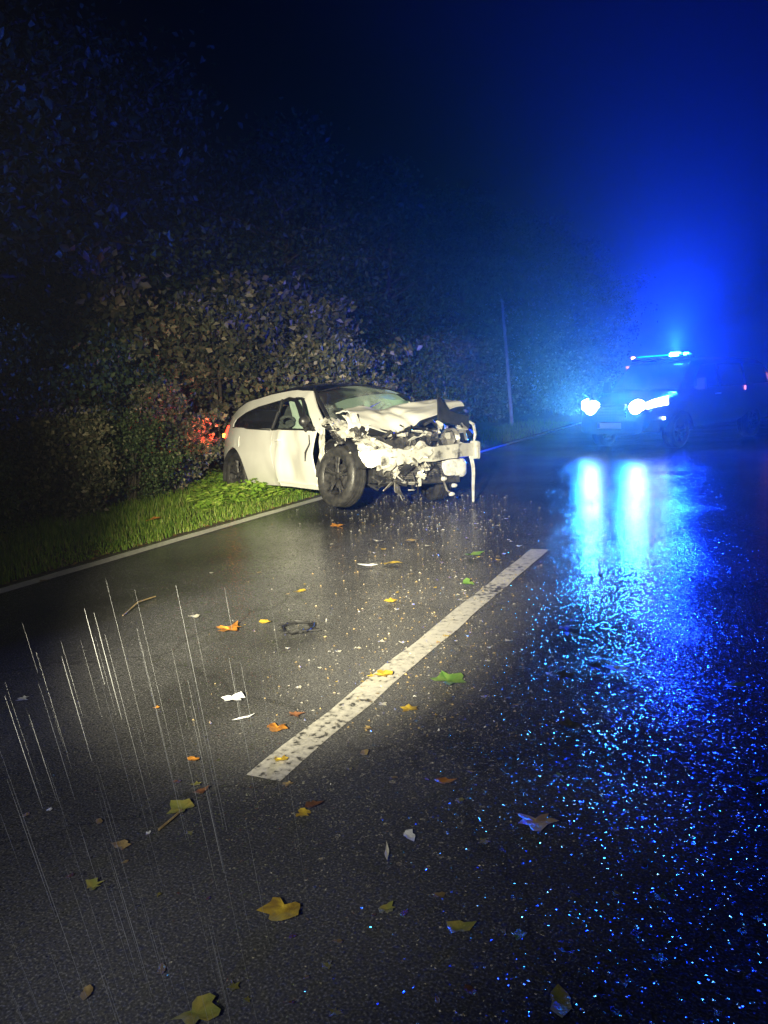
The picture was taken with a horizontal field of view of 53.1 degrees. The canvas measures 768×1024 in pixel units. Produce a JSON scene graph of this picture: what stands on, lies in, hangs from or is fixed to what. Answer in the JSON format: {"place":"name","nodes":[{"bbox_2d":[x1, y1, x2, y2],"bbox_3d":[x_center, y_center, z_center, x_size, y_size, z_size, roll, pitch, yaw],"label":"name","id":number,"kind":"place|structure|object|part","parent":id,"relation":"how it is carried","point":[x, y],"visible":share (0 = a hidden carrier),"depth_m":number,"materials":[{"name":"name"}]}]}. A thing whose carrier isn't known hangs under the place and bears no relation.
{"place":"outdoors","nodes":[
{"label":"outdoors","id":0,"kind":"place"},
{"bbox_2d":[0,385,613,586],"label":"ground","id":1,"kind":"structure","parent":0,"point":[543,417],"depth_m":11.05,"materials":[{"name":"green plant"}]},
{"bbox_2d":[0,27,98,278],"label":"tree","id":2,"kind":"object","parent":1,"relation":"on","point":[29,126],"visible":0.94,"depth_m":10.43,"materials":[{"name":"green plant"}]},
{"bbox_2d":[0,298,114,512],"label":"shrub","id":3,"kind":"object","parent":1,"relation":"on","point":[5,367],"visible":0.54,"depth_m":9.74,"materials":[{"name":"green plant"}]},
{"bbox_2d":[0,405,133,524],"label":"shrub","id":4,"kind":"object","parent":1,"relation":"on","point":[86,428],"visible":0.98,"depth_m":8.53,"materials":[{"name":"green plant"}]},
{"bbox_2d":[0,314,211,491],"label":"shrub","id":5,"kind":"object","parent":1,"relation":"on","point":[109,380],"visible":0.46,"depth_m":11.14,"materials":[{"name":"green plant"}]},
{"bbox_2d":[0,0,219,470],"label":"tree","id":6,"kind":"object","parent":1,"relation":"on","point":[40,143],"visible":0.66,"depth_m":12.80,"materials":[{"name":"green plant"}]},
{"bbox_2d":[0,238,230,478],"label":"shrub","id":7,"kind":"object","parent":1,"relation":"on","point":[115,296],"visible":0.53,"depth_m":12.58,"materials":[{"name":"green plant"}]},
{"bbox_2d":[73,403,200,506],"bbox_3d":[-3.199,-0.713,9.807,1.638,1.399,1.637,5,12,43],"label":"shrub","id":8,"kind":"object","parent":1,"relation":"on","point":[134,439],"visible":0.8,"depth_m":9.63,"materials":[{"name":"green plant"}]},
{"bbox_2d":[0,3,292,392],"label":"tree","id":9,"kind":"object","parent":1,"relation":"on","point":[123,84],"visible":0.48,"depth_m":16.60,"materials":[{"name":"green plant"}]},
{"bbox_2d":[107,375,227,491],"bbox_3d":[-3.313,-1.161,11.501,1.870,1.792,1.912,-7,10,-25],"label":"shrub","id":10,"kind":"object","parent":1,"relation":"on","point":[163,400],"visible":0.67,"depth_m":11.29,"materials":[{"name":"green plant"}]},
{"bbox_2d":[107,285,351,467],"bbox_3d":[-2.830,-2.377,14.265,4.516,3.320,3.946,1,10,25],"label":"shrub","id":11,"kind":"object","parent":1,"relation":"on","point":[241,326],"visible":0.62,"depth_m":13.33,"materials":[{"name":"green plant"}]},
{"bbox_2d":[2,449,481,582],"bbox_3d":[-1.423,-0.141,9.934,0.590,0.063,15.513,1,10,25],"label":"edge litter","id":12,"kind":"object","parent":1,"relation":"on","point":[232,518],"visible":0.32,"depth_m":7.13,"materials":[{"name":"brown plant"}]},
{"bbox_2d":[183,468,318,511],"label":"weeds","id":13,"kind":"object","parent":1,"relation":"on","point":[263,490],"visible":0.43,"depth_m":9.93,"materials":[{"name":"green plant"}]},
{"bbox_2d":[141,269,373,452],"bbox_3d":[-3.028,-3.325,17.205,5.646,4.150,4.933,-3,9,0],"label":"shrub","id":14,"kind":"object","parent":1,"relation":"on","point":[244,284],"visible":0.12,"depth_m":16.66,"materials":[{"name":"green plant"}]},
{"bbox_2d":[153,97,433,403],"bbox_3d":[-2.728,-6.709,22.334,7.844,9.167,8.555,3,11,33],"label":"tree","id":15,"kind":"object","parent":1,"relation":"on","point":[290,152],"visible":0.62,"depth_m":21.07,"materials":[{"name":"green plant"}]},
{"bbox_2d":[229,290,421,410],"bbox_3d":[-1.464,-2.818,16.031,3.741,3.585,3.824,-11,12,-42],"label":"shrub","id":16,"kind":"object","parent":1,"relation":"on","point":[310,317],"visible":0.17,"depth_m":15.51,"materials":[{"name":"green plant"}]},
{"bbox_2d":[256,331,409,405],"bbox_3d":[-1.154,-1.905,13.513,3.387,2.490,2.960,4,11,39],"label":"shrub","id":17,"kind":"object","parent":1,"relation":"on","point":[340,357],"visible":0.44,"depth_m":13.26,"materials":[{"name":"green plant"}]},
{"bbox_2d":[223,382,479,506],"bbox_3d":[-0.660,-0.896,9.886,1.827,1.506,3.974,-4,6,-36],"label":"wrecked car","id":18,"kind":"object","parent":1,"relation":"on","point":[351,441],"visible":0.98,"depth_m":8.79,"materials":[{"name":"white paint"}]},
{"bbox_3d":[-1.705,-1.261,10.115,0.163,0.365,1.245,-4,6,-36],"label":"quarter window","id":19,"kind":"part","parent":18,"relation":"part of","materials":[{"name":"black glass"}]},
{"bbox_3d":[-1.054,-0.833,9.138,0.309,1.111,1.090,-4,6,-36],"label":"door","id":20,"kind":"part","parent":18,"relation":"part of","materials":[{"name":"white paint"}]},
{"bbox_2d":[267,151,511,391],"bbox_3d":[0.063,-7.751,27.090,8.369,9.418,8.254,-7,10,-23],"label":"tree","id":21,"kind":"object","parent":1,"relation":"on","point":[388,181],"visible":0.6,"depth_m":26.61,"materials":[{"name":"green plant"}]},
{"bbox_2d":[371,328,491,435],"bbox_3d":[1.055,-3.037,18.676,3.456,2.954,3.459,3,11,33],"label":"shrub","id":22,"kind":"object","parent":1,"relation":"on","point":[424,371],"visible":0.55,"depth_m":18.24,"materials":[{"name":"green plant"}]},
{"bbox_2d":[375,332,498,431],"bbox_3d":[1.384,-3.703,22.443,3.552,2.988,4.065,-5,9,-10],"label":"shrub","id":23,"kind":"object","parent":1,"relation":"on","point":[454,345],"visible":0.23,"depth_m":21.96,"materials":[{"name":"green plant"}]},
{"bbox_2d":[365,177,570,389],"bbox_3d":[3.292,-9.184,33.482,9.410,10.084,8.629,-2,9,9],"label":"tree","id":24,"kind":"object","parent":1,"relation":"on","point":[476,217],"visible":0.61,"depth_m":32.47,"materials":[{"name":"green plant"}]},
{"bbox_2d":[457,334,536,422],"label":"shrub","id":25,"kind":"object","parent":1,"relation":"on","point":[499,392],"visible":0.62,"depth_m":26.70,"materials":[{"name":"green plant"}]},
{"bbox_2d":[500,300,513,425],"bbox_3d":[4.011,-4.669,24.951,0.355,4.353,0.126,1,10,25],"label":"roadside pole","id":26,"kind":"object","parent":1,"relation":"on","point":[507,371],"visible":0.94,"depth_m":24.91,"materials":[{"name":"metal"}]},
{"bbox_2d":[437,197,610,406],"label":"tree","id":27,"kind":"object","parent":1,"relation":"on","point":[548,271],"visible":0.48,"depth_m":40.42,"materials":[{"name":"green plant"}]},
{"bbox_2d":[495,331,619,416],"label":"shrub","id":28,"kind":"object","parent":1,"relation":"on","point":[554,347],"visible":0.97,"depth_m":30.50,"materials":[{"name":"green plant"}]},
{"bbox_2d":[537,336,621,409],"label":"shrub","id":29,"kind":"object","parent":1,"relation":"on","point":[601,358],"visible":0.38,"depth_m":36.26,"materials":[{"name":"green plant"}]},
{"bbox_2d":[519,232,657,398],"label":"tree","id":30,"kind":"object","parent":1,"relation":"on","point":[609,309],"visible":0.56,"depth_m":50.74,"materials":[{"name":"green plant"}]},
{"bbox_2d":[0,418,767,1023],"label":"road","id":31,"kind":"structure","parent":0,"point":[680,568],"depth_m":2.85,"materials":[{"name":"asphalt"}]},
{"bbox_2d":[15,695,28,700],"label":"plastic scrap","id":32,"kind":"object","parent":31,"relation":"on","point":[24,697],"visible":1,"depth_m":3.64,"materials":[{"name":"white plastic"}]},
{"bbox_2d":[80,984,92,999],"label":"fallen leaf","id":33,"kind":"object","parent":31,"relation":"on","point":[88,989],"visible":0.98,"depth_m":1.79,"materials":[{"name":"plant"}]},
{"bbox_2d":[86,878,104,890],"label":"fallen leaf","id":34,"kind":"object","parent":31,"relation":"on","point":[92,884],"visible":1,"depth_m":2.19,"materials":[{"name":"plant"}]},
{"bbox_2d":[95,818,102,823],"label":"leaf scrap","id":35,"kind":"object","parent":31,"relation":"on","point":[99,820],"visible":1,"depth_m":2.53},
{"bbox_2d":[111,839,130,849],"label":"fallen leaf","id":36,"kind":"object","parent":31,"relation":"on","point":[124,843],"visible":1,"depth_m":2.38,"materials":[{"name":"plant"}]},
{"bbox_2d":[122,596,155,615],"bbox_3d":[-1.663,0.624,5.201,0.032,0.027,0.463,-1,9,10],"label":"bent stick","id":37,"kind":"object","parent":31,"relation":"on","point":[136,603],"visible":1,"depth_m":5.20,"materials":[{"name":"wood"}]},
{"bbox_2d":[0,582,306,1023],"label":"rain","id":38,"kind":"object","parent":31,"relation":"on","point":[145,821],"visible":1,"depth_m":1.41,"materials":[{"name":"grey liquid"}]},
{"bbox_2d":[157,963,165,973],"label":"leaf scrap","id":39,"kind":"object","parent":31,"relation":"on","point":[161,967],"visible":0.98,"depth_m":1.85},
{"bbox_2d":[158,810,181,830],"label":"twig","id":40,"kind":"object","parent":31,"relation":"on","point":[168,821],"visible":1,"depth_m":2.49,"materials":[{"name":"wood"}]},
{"bbox_2d":[167,798,194,813],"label":"fallen leaf","id":41,"kind":"object","parent":31,"relation":"on","point":[183,805],"visible":0.98,"depth_m":2.59,"materials":[{"name":"plant"}]},
{"bbox_2d":[187,756,198,760],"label":"fallen leaf","id":42,"kind":"object","parent":31,"relation":"on","point":[190,758],"visible":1,"depth_m":2.94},
{"bbox_2d":[171,993,220,1023],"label":"fallen leaf","id":43,"kind":"object","parent":31,"relation":"on","point":[197,1012],"visible":1,"depth_m":1.71,"materials":[{"name":"plant"}]},
{"bbox_2d":[193,785,208,792],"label":"fallen leaf","id":44,"kind":"object","parent":31,"relation":"on","point":[201,790],"visible":1,"depth_m":2.69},
{"bbox_2d":[217,621,240,630],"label":"fallen leaf","id":45,"kind":"object","parent":31,"relation":"on","point":[233,627],"visible":1,"depth_m":4.57,"materials":[{"name":"plant"}]},
{"bbox_2d":[226,981,239,991],"bbox_3d":[-0.348,1.101,1.782,0.031,0.006,0.036,0,9,19],"label":"leaf scrap","id":46,"kind":"object","parent":31,"relation":"on","point":[232,986],"visible":0.98,"depth_m":1.78,"materials":[{"name":"plant"}]},
{"bbox_2d":[221,692,245,700],"bbox_3d":[-0.681,0.843,3.487,0.104,0.019,0.090,-6,9,-20],"label":"plastic scrap","id":47,"kind":"object","parent":31,"relation":"on","point":[240,695],"visible":0.98,"depth_m":3.50,"materials":[{"name":"white plastic"}]},
{"bbox_2d":[233,713,254,719],"bbox_3d":[-0.600,0.876,3.281,0.107,0.010,0.019,-8,10,-30],"label":"plastic scrap","id":48,"kind":"object","parent":31,"relation":"on","point":[243,717],"visible":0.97,"depth_m":3.28,"materials":[{"name":"white plastic"}]},
{"bbox_2d":[242,995,250,1002],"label":"leaf scrap","id":49,"kind":"object","parent":31,"relation":"on","point":[247,999],"visible":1,"depth_m":1.75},
{"bbox_2d":[259,619,272,622],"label":"fallen leaf","id":50,"kind":"object","parent":31,"relation":"on","point":[263,621],"visible":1,"depth_m":4.67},
{"bbox_2d":[267,723,286,731],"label":"fallen leaf","id":51,"kind":"object","parent":31,"relation":"on","point":[273,727],"visible":0.98,"depth_m":3.17,"materials":[{"name":"plant"}]},
{"bbox_2d":[257,897,299,920],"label":"fallen leaf","id":52,"kind":"object","parent":31,"relation":"on","point":[276,908],"visible":1,"depth_m":2.03,"materials":[{"name":"plant"}]},
{"bbox_2d":[282,781,293,785],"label":"fallen leaf","id":53,"kind":"object","parent":31,"relation":"on","point":[287,783],"visible":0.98,"depth_m":2.71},
{"bbox_2d":[0,422,580,593],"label":"edge line","id":54,"kind":"object","parent":31,"relation":"on","point":[57,574],"visible":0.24,"depth_m":7.44,"materials":[{"name":"paint"}]},
{"bbox_2d":[289,711,304,716],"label":"fallen leaf","id":55,"kind":"object","parent":31,"relation":"on","point":[295,714],"visible":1,"depth_m":3.30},
{"bbox_2d":[278,620,320,634],"bbox_3d":[-0.509,0.670,4.495,0.222,0.026,0.238,-6,9,-19],"label":"wire tangle","id":56,"kind":"object","parent":31,"relation":"on","point":[311,628],"visible":1,"depth_m":4.47,"materials":[{"name":"black"}]},
{"bbox_2d":[296,808,310,816],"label":"fallen leaf","id":57,"kind":"object","parent":31,"relation":"on","point":[302,812],"visible":1,"depth_m":2.51,"materials":[{"name":"plant"}]},
{"bbox_2d":[305,800,322,807],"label":"fallen leaf","id":58,"kind":"object","parent":31,"relation":"on","point":[313,803],"visible":1,"depth_m":2.56,"materials":[{"name":"plant"}]},
{"bbox_2d":[321,961,332,968],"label":"leaf scrap","id":59,"kind":"object","parent":31,"relation":"on","point":[328,965],"visible":1,"depth_m":1.84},
{"bbox_2d":[329,1008,341,1016],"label":"leaf scrap","id":60,"kind":"object","parent":31,"relation":"on","point":[335,1011],"visible":1,"depth_m":1.70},
{"bbox_2d":[332,939,342,942],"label":"leaf scrap","id":61,"kind":"object","parent":31,"relation":"on","point":[337,940],"visible":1,"depth_m":1.92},
{"bbox_2d":[331,523,344,527],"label":"fallen leaf","id":62,"kind":"object","parent":31,"relation":"on","point":[334,525],"visible":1,"depth_m":7.94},
{"bbox_2d":[360,749,368,754],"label":"fallen leaf","id":63,"kind":"object","parent":31,"relation":"on","point":[364,752],"visible":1,"depth_m":2.91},
{"bbox_2d":[1,549,762,1014],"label":"grit","id":64,"kind":"object","parent":31,"relation":"on","point":[419,853],"visible":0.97,"depth_m":2.07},
{"bbox_2d":[378,901,394,912],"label":"fallen leaf","id":65,"kind":"object","parent":31,"relation":"on","point":[388,907],"visible":1,"depth_m":2.03,"materials":[{"name":"plant"}]},
{"bbox_2d":[384,842,388,858],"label":"plastic scrap","id":66,"kind":"object","parent":31,"relation":"on","point":[386,853],"visible":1,"depth_m":2.27,"materials":[{"name":"white plastic"}]},
{"bbox_2d":[384,597,396,601],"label":"fallen leaf","id":67,"kind":"object","parent":31,"relation":"on","point":[390,599],"visible":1,"depth_m":4.99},
{"bbox_2d":[383,561,402,563],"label":"fallen leaf","id":68,"kind":"object","parent":31,"relation":"on","point":[391,562],"visible":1,"depth_m":6.09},
{"bbox_2d":[246,549,547,780],"bbox_3d":[0.427,0.632,4.557,0.158,0.001,4.030,1,10,25],"label":"lane marking","id":69,"kind":"object","parent":31,"relation":"on","point":[299,748],"visible":0.99,"depth_m":3.58,"materials":[{"name":"paint"}]},
{"bbox_2d":[274,755,288,760],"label":"fallen leaf","id":70,"kind":"object","parent":69,"relation":"on","point":[283,757],"visible":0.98,"depth_m":2.90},
{"bbox_2d":[367,669,392,676],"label":"fallen leaf","id":71,"kind":"object","parent":69,"relation":"on","point":[380,672],"visible":1,"depth_m":3.70,"materials":[{"name":"plant"}]},
{"bbox_2d":[400,909,407,915],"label":"leaf scrap","id":72,"kind":"object","parent":31,"relation":"on","point":[403,912],"visible":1,"depth_m":2.01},
{"bbox_2d":[192,501,618,736],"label":"leaf litter","id":73,"kind":"object","parent":31,"relation":"on","point":[210,722],"visible":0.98,"depth_m":4.08,"materials":[{"name":"plant"}]},
{"bbox_2d":[401,704,416,711],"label":"fallen leaf","id":74,"kind":"object","parent":31,"relation":"on","point":[407,707],"visible":1,"depth_m":3.29,"materials":[{"name":"plant"}]},
{"bbox_2d":[404,829,414,840],"bbox_3d":[0.079,0.988,2.347,0.035,0.008,0.074,-6,9,-17],"label":"plastic scrap","id":75,"kind":"object","parent":31,"relation":"on","point":[409,834],"visible":1,"depth_m":2.35,"materials":[{"name":"white plastic"}]},
{"bbox_2d":[435,996,439,1002],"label":"leaf scrap","id":76,"kind":"object","parent":31,"relation":"on","point":[437,999],"visible":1,"depth_m":1.72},
{"bbox_2d":[186,501,689,737],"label":"glass crumbs","id":77,"kind":"object","parent":31,"relation":"on","point":[444,641],"visible":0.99,"depth_m":3.97,"materials":[{"name":"glass"}]},
{"bbox_2d":[433,892,445,896],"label":"leaf scrap","id":78,"kind":"object","parent":31,"relation":"on","point":[439,894],"visible":1,"depth_m":2.07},
{"bbox_2d":[291,494,592,533],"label":"wreck fragments","id":79,"kind":"object","parent":31,"relation":"on","point":[419,510],"visible":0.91,"depth_m":8.73,"materials":[{"name":"plastic"}]},
{"bbox_2d":[435,777,455,783],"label":"fallen leaf","id":80,"kind":"object","parent":31,"relation":"on","point":[443,780],"visible":1,"depth_m":2.67,"materials":[{"name":"plant"}]},
{"bbox_2d":[430,671,465,684],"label":"fallen leaf","id":81,"kind":"object","parent":31,"relation":"on","point":[448,679],"visible":1,"depth_m":3.59,"materials":[{"name":"plant"}]},
{"bbox_2d":[446,920,476,932],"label":"fallen leaf","id":82,"kind":"object","parent":31,"relation":"on","point":[456,926],"visible":1,"depth_m":1.94,"materials":[{"name":"plant"}]},
{"bbox_2d":[462,578,473,584],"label":"fallen leaf","id":83,"kind":"object","parent":31,"relation":"on","point":[466,580],"visible":1,"depth_m":5.36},
{"bbox_2d":[464,984,476,993],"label":"leaf scrap","id":84,"kind":"object","parent":31,"relation":"on","point":[469,989],"visible":1,"depth_m":1.74,"materials":[{"name":"plant"}]},
{"bbox_2d":[466,551,483,554],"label":"fallen leaf","id":85,"kind":"object","parent":31,"relation":"on","point":[476,553],"visible":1,"depth_m":6.25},
{"bbox_2d":[478,838,489,843],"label":"leaf scrap","id":86,"kind":"object","parent":31,"relation":"on","point":[484,841],"visible":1,"depth_m":2.30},
{"bbox_2d":[499,846,507,850],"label":"leaf scrap","id":87,"kind":"object","parent":31,"relation":"on","point":[504,849],"visible":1,"depth_m":2.26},
{"bbox_2d":[513,929,526,937],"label":"leaf scrap","id":88,"kind":"object","parent":31,"relation":"on","point":[520,933],"visible":1,"depth_m":1.91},
{"bbox_2d":[517,813,558,831],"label":"fallen leaf","id":89,"kind":"object","parent":31,"relation":"on","point":[539,823],"visible":1,"depth_m":2.38,"materials":[{"name":"plant"}]},
{"bbox_2d":[550,984,571,1017],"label":"fallen leaf","id":90,"kind":"object","parent":31,"relation":"on","point":[561,1006],"visible":1,"depth_m":1.69,"materials":[{"name":"plant"}]},
{"bbox_2d":[558,947,574,953],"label":"leaf scrap","id":91,"kind":"object","parent":31,"relation":"on","point":[567,950],"visible":1,"depth_m":1.84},
{"bbox_2d":[556,669,577,678],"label":"fallen leaf","id":92,"kind":"object","parent":31,"relation":"on","point":[563,674],"visible":1,"depth_m":3.56,"materials":[{"name":"plant"}]},
{"bbox_2d":[553,718,582,731],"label":"fallen leaf","id":93,"kind":"object","parent":31,"relation":"on","point":[568,723],"visible":1,"depth_m":3.04,"materials":[{"name":"plant"}]},
{"bbox_2d":[559,627,580,634],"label":"fallen leaf","id":94,"kind":"object","parent":31,"relation":"on","point":[568,630],"visible":1,"depth_m":4.20,"materials":[{"name":"plant"}]},
{"bbox_2d":[585,662,601,668],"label":"fallen leaf","id":95,"kind":"object","parent":31,"relation":"on","point":[596,665],"visible":1,"depth_m":3.66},
{"bbox_2d":[593,985,606,995],"bbox_3d":[0.480,1.069,1.712,0.028,0.004,0.029,-7,10,-25],"label":"leaf scrap","id":96,"kind":"object","parent":31,"relation":"on","point":[599,990],"visible":1,"depth_m":1.72,"materials":[{"name":"plant"}]},
{"bbox_2d":[610,1006,619,1014],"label":"leaf scrap","id":97,"kind":"object","parent":31,"relation":"on","point":[614,1010],"visible":1,"depth_m":1.66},
{"bbox_2d":[606,666,626,671],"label":"fallen leaf","id":98,"kind":"object","parent":31,"relation":"on","point":[620,668],"visible":1,"depth_m":3.62,"materials":[{"name":"plant"}]},
{"bbox_2d":[617,977,629,987],"bbox_3d":[0.545,1.061,1.739,0.028,0.004,0.028,-8,10,-30],"label":"leaf scrap","id":99,"kind":"object","parent":31,"relation":"on","point":[624,982],"visible":1,"depth_m":1.74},
{"bbox_2d":[626,1008,633,1015],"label":"leaf scrap","id":100,"kind":"object","parent":31,"relation":"on","point":[630,1012],"visible":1,"depth_m":1.66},
{"bbox_2d":[630,929,642,937],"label":"leaf scrap","id":101,"kind":"object","parent":31,"relation":"on","point":[637,934],"visible":1,"depth_m":1.89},
{"bbox_2d":[651,953,666,961],"bbox_3d":[0.645,1.046,1.806,0.032,0.004,0.030,-3,9,-2],"label":"leaf scrap","id":102,"kind":"object","parent":31,"relation":"on","point":[659,957],"visible":1,"depth_m":1.81,"materials":[{"name":"plant"}]},
{"bbox_2d":[654,892,667,901],"bbox_3d":[0.726,1.009,2.016,0.033,0.004,0.036,-1,9,11],"label":"leaf scrap","id":103,"kind":"object","parent":31,"relation":"on","point":[662,896],"visible":1,"depth_m":2.02,"materials":[{"name":"plant"}]},
{"bbox_2d":[581,352,767,447],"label":"emergency van","id":104,"kind":"object","parent":31,"relation":"on","point":[674,397],"visible":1,"depth_m":15.29,"materials":[{"name":"paint"}]},
{"bbox_3d":[6.313,-2.688,15.168,1.000,0.451,0.099,-10,11,-38],"label":"side window","id":105,"kind":"part","parent":104,"relation":"part of","materials":[{"name":"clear glass"}]},
{"bbox_3d":[7.145,-2.835,15.832,0.950,0.451,0.099,-10,11,-38],"label":"side window","id":106,"kind":"part","parent":104,"relation":"part of","materials":[{"name":"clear glass"}]},
{"bbox_3d":[7.978,-2.978,16.496,1.000,0.441,0.097,-10,11,-38],"label":"side window","id":107,"kind":"part","parent":104,"relation":"part of","materials":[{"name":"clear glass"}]},
{"bbox_2d":[713,1007,724,1016],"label":"leaf scrap","id":108,"kind":"object","parent":31,"relation":"on","point":[720,1012],"visible":1,"depth_m":1.64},
{"bbox_2d":[725,682,744,686],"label":"fallen leaf","id":109,"kind":"object","parent":31,"relation":"on","point":[738,684],"visible":1,"depth_m":3.36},
{"bbox_2d":[749,776,767,783],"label":"fallen leaf","id":110,"kind":"object","parent":31,"relation":"on","point":[760,780],"visible":1,"depth_m":2.56,"materials":[{"name":"plant"}]},
{"bbox_2d":[0,0,767,407],"label":"sky","id":111,"kind":"structure","parent":0,"point":[647,119],"materials":[{"name":"blue"}]}
]}

